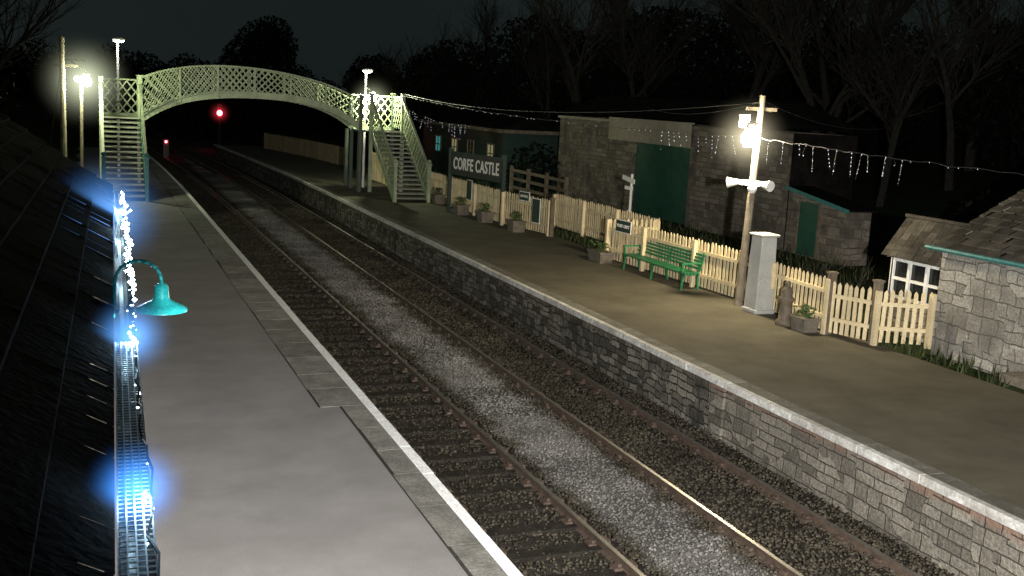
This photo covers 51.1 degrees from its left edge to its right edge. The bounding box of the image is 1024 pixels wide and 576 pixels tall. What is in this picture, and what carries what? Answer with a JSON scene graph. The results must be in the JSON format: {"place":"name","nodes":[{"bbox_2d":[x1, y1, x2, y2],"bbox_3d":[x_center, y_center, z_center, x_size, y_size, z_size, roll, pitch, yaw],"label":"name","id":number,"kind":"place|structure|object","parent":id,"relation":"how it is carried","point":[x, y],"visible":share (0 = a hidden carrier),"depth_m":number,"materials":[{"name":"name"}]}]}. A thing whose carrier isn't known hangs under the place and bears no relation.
{"place":"outdoors","nodes":[
{"label":"outdoors","id":0,"kind":"place"},
{"bbox_2d":[0,67,94,167],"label":"embankment","id":1,"kind":"structure","parent":0,"point":[36,120],"depth_m":79.50,"materials":[{"name":"black plant"}]},
{"bbox_2d":[0,0,84,69],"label":"bare tree","id":2,"kind":"object","parent":1,"relation":"on","point":[24,38],"visible":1,"depth_m":29.88,"materials":[{"name":"brown plant"}]},
{"bbox_2d":[0,113,157,575],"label":"station building","id":3,"kind":"structure","parent":0,"point":[56,266],"depth_m":5.18,"materials":[{"name":"stone"}]},
{"bbox_2d":[120,191,136,301],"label":"eaves lights","id":4,"kind":"object","parent":3,"relation":"attached to","point":[129,258],"visible":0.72,"depth_m":10.72,"materials":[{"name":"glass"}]},
{"bbox_2d":[120,199,148,503],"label":"led cluster lights","id":5,"kind":"object","parent":3,"relation":"attached to","point":[145,496],"visible":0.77,"depth_m":6.51},
{"bbox_2d":[127,278,160,575],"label":"eaves lights","id":6,"kind":"object","parent":3,"relation":"attached to","point":[152,543],"visible":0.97,"depth_m":4.58,"materials":[{"name":"glowing bulbs"},{"name":"glass"}]},
{"bbox_2d":[112,259,187,317],"bbox_3d":[-2.647,0.001,7.845,0.532,0.440,0.370,4,10,4],"label":"swan neck lamp","id":7,"kind":"object","parent":3,"relation":"attached to","point":[161,302],"visible":0.98,"depth_m":7.77,"materials":[{"name":"teal metal"}]},
{"bbox_2d":[72,91,263,158],"bbox_3d":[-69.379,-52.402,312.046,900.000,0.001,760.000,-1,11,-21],"label":"ground","id":8,"kind":"structure","parent":0,"point":[206,147],"depth_m":106.23,"materials":[{"name":"brown soil"}]},
{"bbox_2d":[217,104,221,144],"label":"railway signal","id":9,"kind":"object","parent":8,"relation":"on","point":[219,111],"visible":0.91,"depth_m":95.80,"materials":[{"name":"metal"}]},
{"bbox_2d":[0,147,467,575],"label":"platform","id":10,"kind":"structure","parent":8,"relation":"on","point":[263,463],"depth_m":13.54,"materials":[{"name":"concrete"}]},
{"bbox_2d":[50,37,91,172],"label":"lamp post","id":11,"kind":"object","parent":10,"relation":"on","point":[86,81],"visible":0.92,"depth_m":42.81,"materials":[{"name":"metal"}]},
{"bbox_2d":[112,37,124,176],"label":"platform lamp","id":12,"kind":"object","parent":10,"relation":"on","point":[117,40],"visible":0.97,"depth_m":49.79,"materials":[{"name":"white metal"}]},
{"bbox_2d":[129,149,504,575],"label":"slab joints","id":13,"kind":"object","parent":10,"relation":"on","point":[459,561],"visible":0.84,"depth_m":13.69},
{"bbox_2d":[128,148,507,575],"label":"edge paving slabs","id":14,"kind":"structure","parent":10,"relation":"on","point":[316,372],"depth_m":16.83,"materials":[{"name":"grey concrete"}]},
{"bbox_2d":[141,149,522,575],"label":"platform edge line","id":15,"kind":"object","parent":10,"relation":"on","point":[499,556],"visible":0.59,"depth_m":14.51,"materials":[{"name":"white paint"}]},
{"bbox_2d":[0,0,1023,174],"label":"distant trees","id":16,"kind":"object","parent":8,"relation":"on","point":[274,50],"visible":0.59,"depth_m":77.94,"materials":[{"name":"black plant"}]},
{"bbox_2d":[93,122,953,575],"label":"track bed","id":17,"kind":"object","parent":8,"relation":"on","point":[525,544],"visible":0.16,"depth_m":16.45,"materials":[{"name":"gravel"}]},
{"bbox_2d":[126,138,644,575],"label":"rail","id":18,"kind":"object","parent":17,"relation":"on","point":[562,508],"visible":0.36,"depth_m":17.57,"materials":[{"name":"metal"}]},
{"bbox_2d":[129,134,772,575],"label":"six foot gravel","id":19,"kind":"structure","parent":17,"relation":"on","point":[233,194],"depth_m":17.45,"materials":[{"name":"stone"}]},
{"bbox_2d":[163,139,168,156],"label":"ground signal","id":20,"kind":"object","parent":19,"relation":"on","point":[165,147],"visible":0.99,"depth_m":80.54,"materials":[{"name":"metal"}]},
{"bbox_2d":[105,134,927,575],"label":"sleepers","id":21,"kind":"object","parent":17,"relation":"on","point":[201,196],"visible":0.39,"depth_m":18.70},
{"bbox_2d":[105,124,803,575],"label":"rail","id":22,"kind":"object","parent":21,"relation":"on","point":[767,558],"visible":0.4,"depth_m":17.95,"materials":[{"name":"metal"}]},
{"bbox_2d":[145,133,919,575],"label":"rail","id":23,"kind":"object","parent":21,"relation":"on","point":[815,517],"visible":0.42,"depth_m":18.15,"materials":[{"name":"metal"}]},
{"bbox_2d":[186,174,895,575],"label":"rail chairs","id":24,"kind":"object","parent":21,"relation":"on","point":[804,518],"visible":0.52,"depth_m":19.11,"materials":[{"name":"metal"}]},
{"bbox_2d":[204,208,954,575],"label":"ballast","id":25,"kind":"structure","parent":8,"relation":"on","point":[270,226],"depth_m":18.73,"materials":[{"name":"gravel"}]},
{"bbox_2d":[216,145,1023,575],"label":"platform","id":26,"kind":"structure","parent":8,"relation":"on","point":[960,425],"depth_m":19.74,"materials":[{"name":"stone"}]},
{"bbox_2d":[98,65,431,202],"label":"footbridge","id":27,"kind":"object","parent":26,"relation":"on","point":[140,116],"visible":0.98,"depth_m":47.40,"materials":[{"name":"paint"}]},
{"bbox_2d":[264,133,343,165],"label":"picket fence","id":28,"kind":"object","parent":26,"relation":"on","point":[324,152],"visible":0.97,"depth_m":73.11,"materials":[{"name":"paint"}]},
{"bbox_2d":[362,68,372,177],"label":"platform lamp","id":29,"kind":"object","parent":26,"relation":"on","point":[366,70],"visible":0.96,"depth_m":53.83,"materials":[{"name":"white metal"}]},
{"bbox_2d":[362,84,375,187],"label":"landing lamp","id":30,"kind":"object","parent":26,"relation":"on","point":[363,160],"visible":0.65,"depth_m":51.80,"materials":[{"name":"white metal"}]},
{"bbox_2d":[372,152,387,184],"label":"picket fence","id":31,"kind":"object","parent":26,"relation":"on","point":[377,174],"visible":0.55,"depth_m":55.71,"materials":[{"name":"beige paint"}]},
{"bbox_2d":[431,187,445,203],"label":"flower planter","id":32,"kind":"object","parent":26,"relation":"on","point":[438,198],"visible":1,"depth_m":45.97,"materials":[{"name":"stone"}]},
{"bbox_2d":[452,196,469,214],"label":"flower planter","id":33,"kind":"object","parent":26,"relation":"on","point":[461,209],"visible":1,"depth_m":42.09,"materials":[{"name":"stone"}]},
{"bbox_2d":[447,148,506,224],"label":"station name sign","id":34,"kind":"object","parent":26,"relation":"on","point":[484,167],"visible":1,"depth_m":40.86,"materials":[{"name":"metal"}]},
{"bbox_2d":[476,202,494,222],"bbox_3d":[-1.009,-2.827,40.099,0.617,0.731,0.678,-1,11,-21],"label":"flower planter","id":35,"kind":"object","parent":26,"relation":"on","point":[486,216],"visible":1,"depth_m":39.96,"materials":[{"name":"stone"}]},
{"bbox_2d":[430,171,549,235],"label":"picket fence","id":36,"kind":"object","parent":26,"relation":"on","point":[438,180],"visible":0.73,"depth_m":40.59,"materials":[{"name":"beige paint"}]},
{"bbox_2d":[466,179,472,200],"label":"notice board","id":37,"kind":"object","parent":36,"relation":"attached to","point":[469,190],"visible":1,"depth_m":42.65,"materials":[{"name":"green paint"}]},
{"bbox_2d":[519,191,529,201],"bbox_3d":[0.435,-3.228,37.678,0.044,0.330,0.640,-3,12,-32],"label":"notice sign","id":38,"kind":"object","parent":36,"relation":"attached to","point":[524,196],"visible":1,"depth_m":37.65,"materials":[{"name":"metal"}]},
{"bbox_2d":[531,198,540,223],"bbox_3d":[0.828,-2.656,36.853,0.030,0.850,0.490,-3,12,-32],"label":"notice board","id":39,"kind":"object","parent":36,"relation":"attached to","point":[536,208],"visible":1,"depth_m":36.82,"materials":[{"name":"green paint"}]},
{"bbox_2d":[506,211,528,231],"bbox_3d":[0.211,-2.361,37.771,0.776,0.740,0.713,-1,11,-21],"label":"flower planter","id":40,"kind":"object","parent":26,"relation":"on","point":[518,224],"visible":1,"depth_m":37.56,"materials":[{"name":"stone"}]},
{"bbox_2d":[587,240,614,263],"bbox_3d":[2.620,-1.083,31.578,0.626,0.603,1.194,-1,11,-21],"label":"flower planter","id":41,"kind":"object","parent":26,"relation":"on","point":[601,256],"visible":1,"depth_m":31.28,"materials":[{"name":"stone"}]},
{"bbox_2d":[553,194,659,250],"bbox_3d":[2.971,-2.191,36.091,0.165,1.270,7.809,-1,11,-21],"label":"picket fence","id":42,"kind":"object","parent":26,"relation":"on","point":[592,225],"visible":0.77,"depth_m":37.13,"materials":[{"name":"beige paint"}]},
{"bbox_2d":[214,144,1023,534],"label":"platform coping","id":43,"kind":"object","parent":26,"relation":"on","point":[998,510],"visible":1,"depth_m":17.53,"materials":[{"name":"stone"}]},
{"bbox_2d":[622,241,705,289],"bbox_3d":[4.039,-0.706,28.831,0.675,0.960,3.400,-1,11,-21],"label":"park bench","id":44,"kind":"object","parent":26,"relation":"on","point":[682,270],"visible":0.98,"depth_m":28.64,"materials":[{"name":"green paint"}]},
{"bbox_2d":[604,218,749,299],"bbox_3d":[4.892,-0.849,28.985,1.818,1.269,7.323,-1,11,-21],"label":"picket fence","id":45,"kind":"object","parent":26,"relation":"on","point":[642,234],"visible":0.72,"depth_m":28.70,"materials":[{"name":"beige paint"}]},
{"bbox_2d":[616,219,631,234],"bbox_3d":[3.223,-1.778,30.976,0.044,0.370,0.790,-2,11,-27],"label":"way out sign","id":46,"kind":"object","parent":45,"relation":"attached to","point":[624,226],"visible":1,"depth_m":30.95,"materials":[{"name":"green metal"}]},
{"bbox_2d":[548,197,885,343],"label":"gate posts","id":47,"kind":"object","parent":26,"relation":"on","point":[877,286],"visible":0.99,"depth_m":22.53,"materials":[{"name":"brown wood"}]},
{"bbox_2d":[828,281,871,339],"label":"wooden gate","id":48,"kind":"structure","parent":47,"relation":"attached to","point":[847,322],"depth_m":22.28,"materials":[{"name":"beige paint"}]},
{"bbox_2d":[726,95,776,305],"bbox_3d":[5.339,-2.086,24.889,2.400,5.163,2.400,-1,11,-21],"label":"platform lamp post","id":49,"kind":"object","parent":26,"relation":"on","point":[747,140],"visible":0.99,"depth_m":24.98,"materials":[{"name":"wood"}]},
{"bbox_2d":[405,96,753,157],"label":"string lights","id":50,"kind":"object","parent":49,"relation":"attached to","point":[623,128],"visible":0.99,"depth_m":28.85,"materials":[{"name":"plastic"}]},
{"bbox_2d":[406,94,883,129],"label":"overhead wires","id":51,"kind":"object","parent":49,"relation":"attached to","point":[676,113],"visible":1,"depth_m":29.77,"materials":[{"name":"metal"}]},
{"bbox_2d":[762,138,1022,181],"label":"string lights","id":52,"kind":"object","parent":49,"relation":"attached to","point":[871,155],"visible":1,"depth_m":22.77,"materials":[{"name":"glowing white bulbs"},{"name":"pale plastic wire"}]},
{"bbox_2d":[741,232,779,314],"bbox_3d":[5.757,-0.348,24.716,0.540,1.840,0.580,-1,11,-21],"label":"equipment cabinet","id":53,"kind":"object","parent":26,"relation":"on","point":[759,292],"visible":1,"depth_m":24.53,"materials":[{"name":"grey metal"}]},
{"bbox_2d":[775,280,794,326],"bbox_3d":[5.999,0.320,23.412,0.400,1.000,0.400,-1,11,-21],"label":"stone bollard","id":54,"kind":"object","parent":26,"relation":"on","point":[786,300],"visible":0.94,"depth_m":23.31,"materials":[{"name":"brown stone"}]},
{"bbox_2d":[771,262,830,333],"bbox_3d":[6.342,0.183,23.659,0.167,1.219,2.259,0,10,-19],"label":"picket fence","id":55,"kind":"object","parent":26,"relation":"on","point":[824,289],"visible":0.72,"depth_m":23.56,"materials":[{"name":"beige paint"}]},
{"bbox_2d":[789,304,821,332],"bbox_3d":[6.274,0.630,22.904,0.484,0.593,0.636,-1,11,-21],"label":"flower planter","id":56,"kind":"object","parent":26,"relation":"on","point":[806,323],"visible":1,"depth_m":22.80,"materials":[{"name":"stone"}]},
{"bbox_2d":[870,290,936,348],"bbox_3d":[7.954,0.625,21.767,1.220,1.168,0.181,3,10,3],"label":"picket fence","id":57,"kind":"object","parent":26,"relation":"on","point":[907,306],"visible":0.99,"depth_m":21.79,"materials":[{"name":"beige paint"}]},
{"bbox_2d":[0,0,1023,98],"label":"sky","id":58,"kind":"structure","parent":0,"point":[331,34],"materials":[{"name":"black"}]},
{"bbox_2d":[181,71,1023,393],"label":"grass field","id":59,"kind":"structure","parent":0,"point":[917,187],"depth_m":52.67,"materials":[{"name":"green plant"}]},
{"bbox_2d":[337,40,404,147],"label":"bare tree","id":60,"kind":"object","parent":59,"relation":"on","point":[368,84],"visible":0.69,"depth_m":89.70,"materials":[{"name":"brown plant"}]},
{"bbox_2d":[363,11,473,147],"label":"bare tree","id":61,"kind":"object","parent":59,"relation":"on","point":[392,75],"visible":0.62,"depth_m":84.67,"materials":[{"name":"brown plant"}]},
{"bbox_2d":[418,109,559,188],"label":"station office","id":62,"kind":"structure","parent":59,"relation":"on","point":[494,134],"depth_m":58.48,"materials":[{"name":"green wood"}]},
{"bbox_2d":[423,0,578,108],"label":"bare tree","id":63,"kind":"object","parent":59,"relation":"on","point":[486,28],"visible":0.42,"depth_m":81.80,"materials":[{"name":"brown plant"}]},
{"bbox_2d":[0,63,1019,222],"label":"ivy bush","id":64,"kind":"object","parent":59,"relation":"on","point":[4,98],"visible":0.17,"depth_m":38.45,"materials":[{"name":"green plant"}]},
{"bbox_2d":[509,165,568,205],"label":"post and rail fence","id":65,"kind":"object","parent":59,"relation":"on","point":[545,185],"visible":0.76,"depth_m":48.87,"materials":[{"name":"brown wood"}]},
{"bbox_2d":[502,0,597,117],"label":"bare tree","id":66,"kind":"object","parent":59,"relation":"on","point":[549,69],"visible":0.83,"depth_m":73.93,"materials":[{"name":"brown plant"}]},
{"bbox_2d":[524,0,647,115],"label":"bare tree","id":67,"kind":"object","parent":59,"relation":"on","point":[574,92],"visible":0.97,"depth_m":69.04,"materials":[{"name":"brown plant"}]},
{"bbox_2d":[622,174,634,218],"bbox_3d":[4.040,-2.885,37.530,0.115,2.250,1.017,-1,11,-21],"label":"finger post","id":68,"kind":"object","parent":59,"relation":"on","point":[631,180],"visible":0.83,"depth_m":37.28,"materials":[{"name":"white paint"}]},
{"bbox_2d":[527,0,737,116],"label":"bare tree","id":69,"kind":"object","parent":59,"relation":"on","point":[678,1],"visible":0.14,"depth_m":79.58,"materials":[{"name":"brown plant"}]},
{"bbox_2d":[595,0,735,118],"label":"bare tree","id":70,"kind":"object","parent":59,"relation":"on","point":[628,63],"visible":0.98,"depth_m":67.56,"materials":[{"name":"brown plant"}]},
{"bbox_2d":[361,167,1009,386],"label":"grass tufts","id":71,"kind":"object","parent":59,"relation":"on","point":[936,359],"visible":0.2,"depth_m":33.23,"materials":[{"name":"green plant"}]},
{"bbox_2d":[556,96,867,250],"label":"stone barn","id":72,"kind":"structure","parent":59,"relation":"on","point":[683,181],"depth_m":41.82,"materials":[{"name":"grey stone"}]},
{"bbox_2d":[688,0,816,127],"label":"bare tree","id":73,"kind":"object","parent":59,"relation":"on","point":[756,92],"visible":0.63,"depth_m":67.13,"materials":[{"name":"brown plant"}]},
{"bbox_2d":[689,0,866,134],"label":"bare tree","id":74,"kind":"object","parent":59,"relation":"on","point":[824,102],"visible":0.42,"depth_m":65.86,"materials":[{"name":"brown plant"}]},
{"bbox_2d":[732,0,919,132],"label":"bare tree","id":75,"kind":"object","parent":59,"relation":"on","point":[796,59],"visible":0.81,"depth_m":55.02,"materials":[{"name":"brown plant"}]},
{"bbox_2d":[799,238,855,291],"bbox_3d":[6.921,-0.067,24.340,1.335,2.150,1.240,-1,11,-21],"label":"bare shrub","id":76,"kind":"object","parent":59,"relation":"on","point":[825,265],"visible":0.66,"depth_m":24.44,"materials":[{"name":"brown plant"}]},
{"bbox_2d":[784,185,877,265],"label":"lean to store","id":77,"kind":"structure","parent":59,"relation":"on","point":[831,221],"depth_m":34.51,"materials":[{"name":"stone"}]},
{"bbox_2d":[835,260,873,332],"bbox_3d":[7.552,0.244,23.469,0.950,1.898,1.022,7,11,23],"label":"bare shrub","id":78,"kind":"object","parent":59,"relation":"on","point":[860,281],"visible":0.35,"depth_m":23.52,"materials":[{"name":"brown plant"}]},
{"bbox_2d":[801,0,921,146],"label":"bare tree","id":79,"kind":"object","parent":59,"relation":"on","point":[822,20],"visible":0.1,"depth_m":72.27,"materials":[{"name":"brown plant"}]},
{"bbox_2d":[817,0,971,206],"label":"bare tree","id":80,"kind":"object","parent":59,"relation":"on","point":[899,112],"visible":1,"depth_m":48.17,"materials":[{"name":"brown plant"}]},
{"bbox_2d":[796,0,1001,133],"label":"bare tree","id":81,"kind":"object","parent":59,"relation":"on","point":[837,113],"visible":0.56,"depth_m":57.27,"materials":[{"name":"brown plant"}]},
{"bbox_2d":[881,214,972,342],"bbox_3d":[8.887,-0.193,22.682,1.240,2.560,1.880,-1,11,-21],"label":"glazed porch","id":82,"kind":"object","parent":59,"relation":"on","point":[919,272],"visible":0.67,"depth_m":22.64,"materials":[{"name":"wood"}]},
{"bbox_2d":[896,0,1023,190],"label":"bare tree","id":83,"kind":"object","parent":59,"relation":"on","point":[946,86],"visible":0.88,"depth_m":52.77,"materials":[{"name":"brown plant"}]},
{"bbox_2d":[925,189,1023,388],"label":"stone hut","id":84,"kind":"object","parent":59,"relation":"on","point":[979,313],"visible":1,"depth_m":20.64,"materials":[{"name":"stone"}]},
{"bbox_2d":[937,0,1023,171],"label":"bare tree","id":85,"kind":"object","parent":59,"relation":"on","point":[970,158],"visible":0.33,"depth_m":59.09,"materials":[{"name":"brown plant"}]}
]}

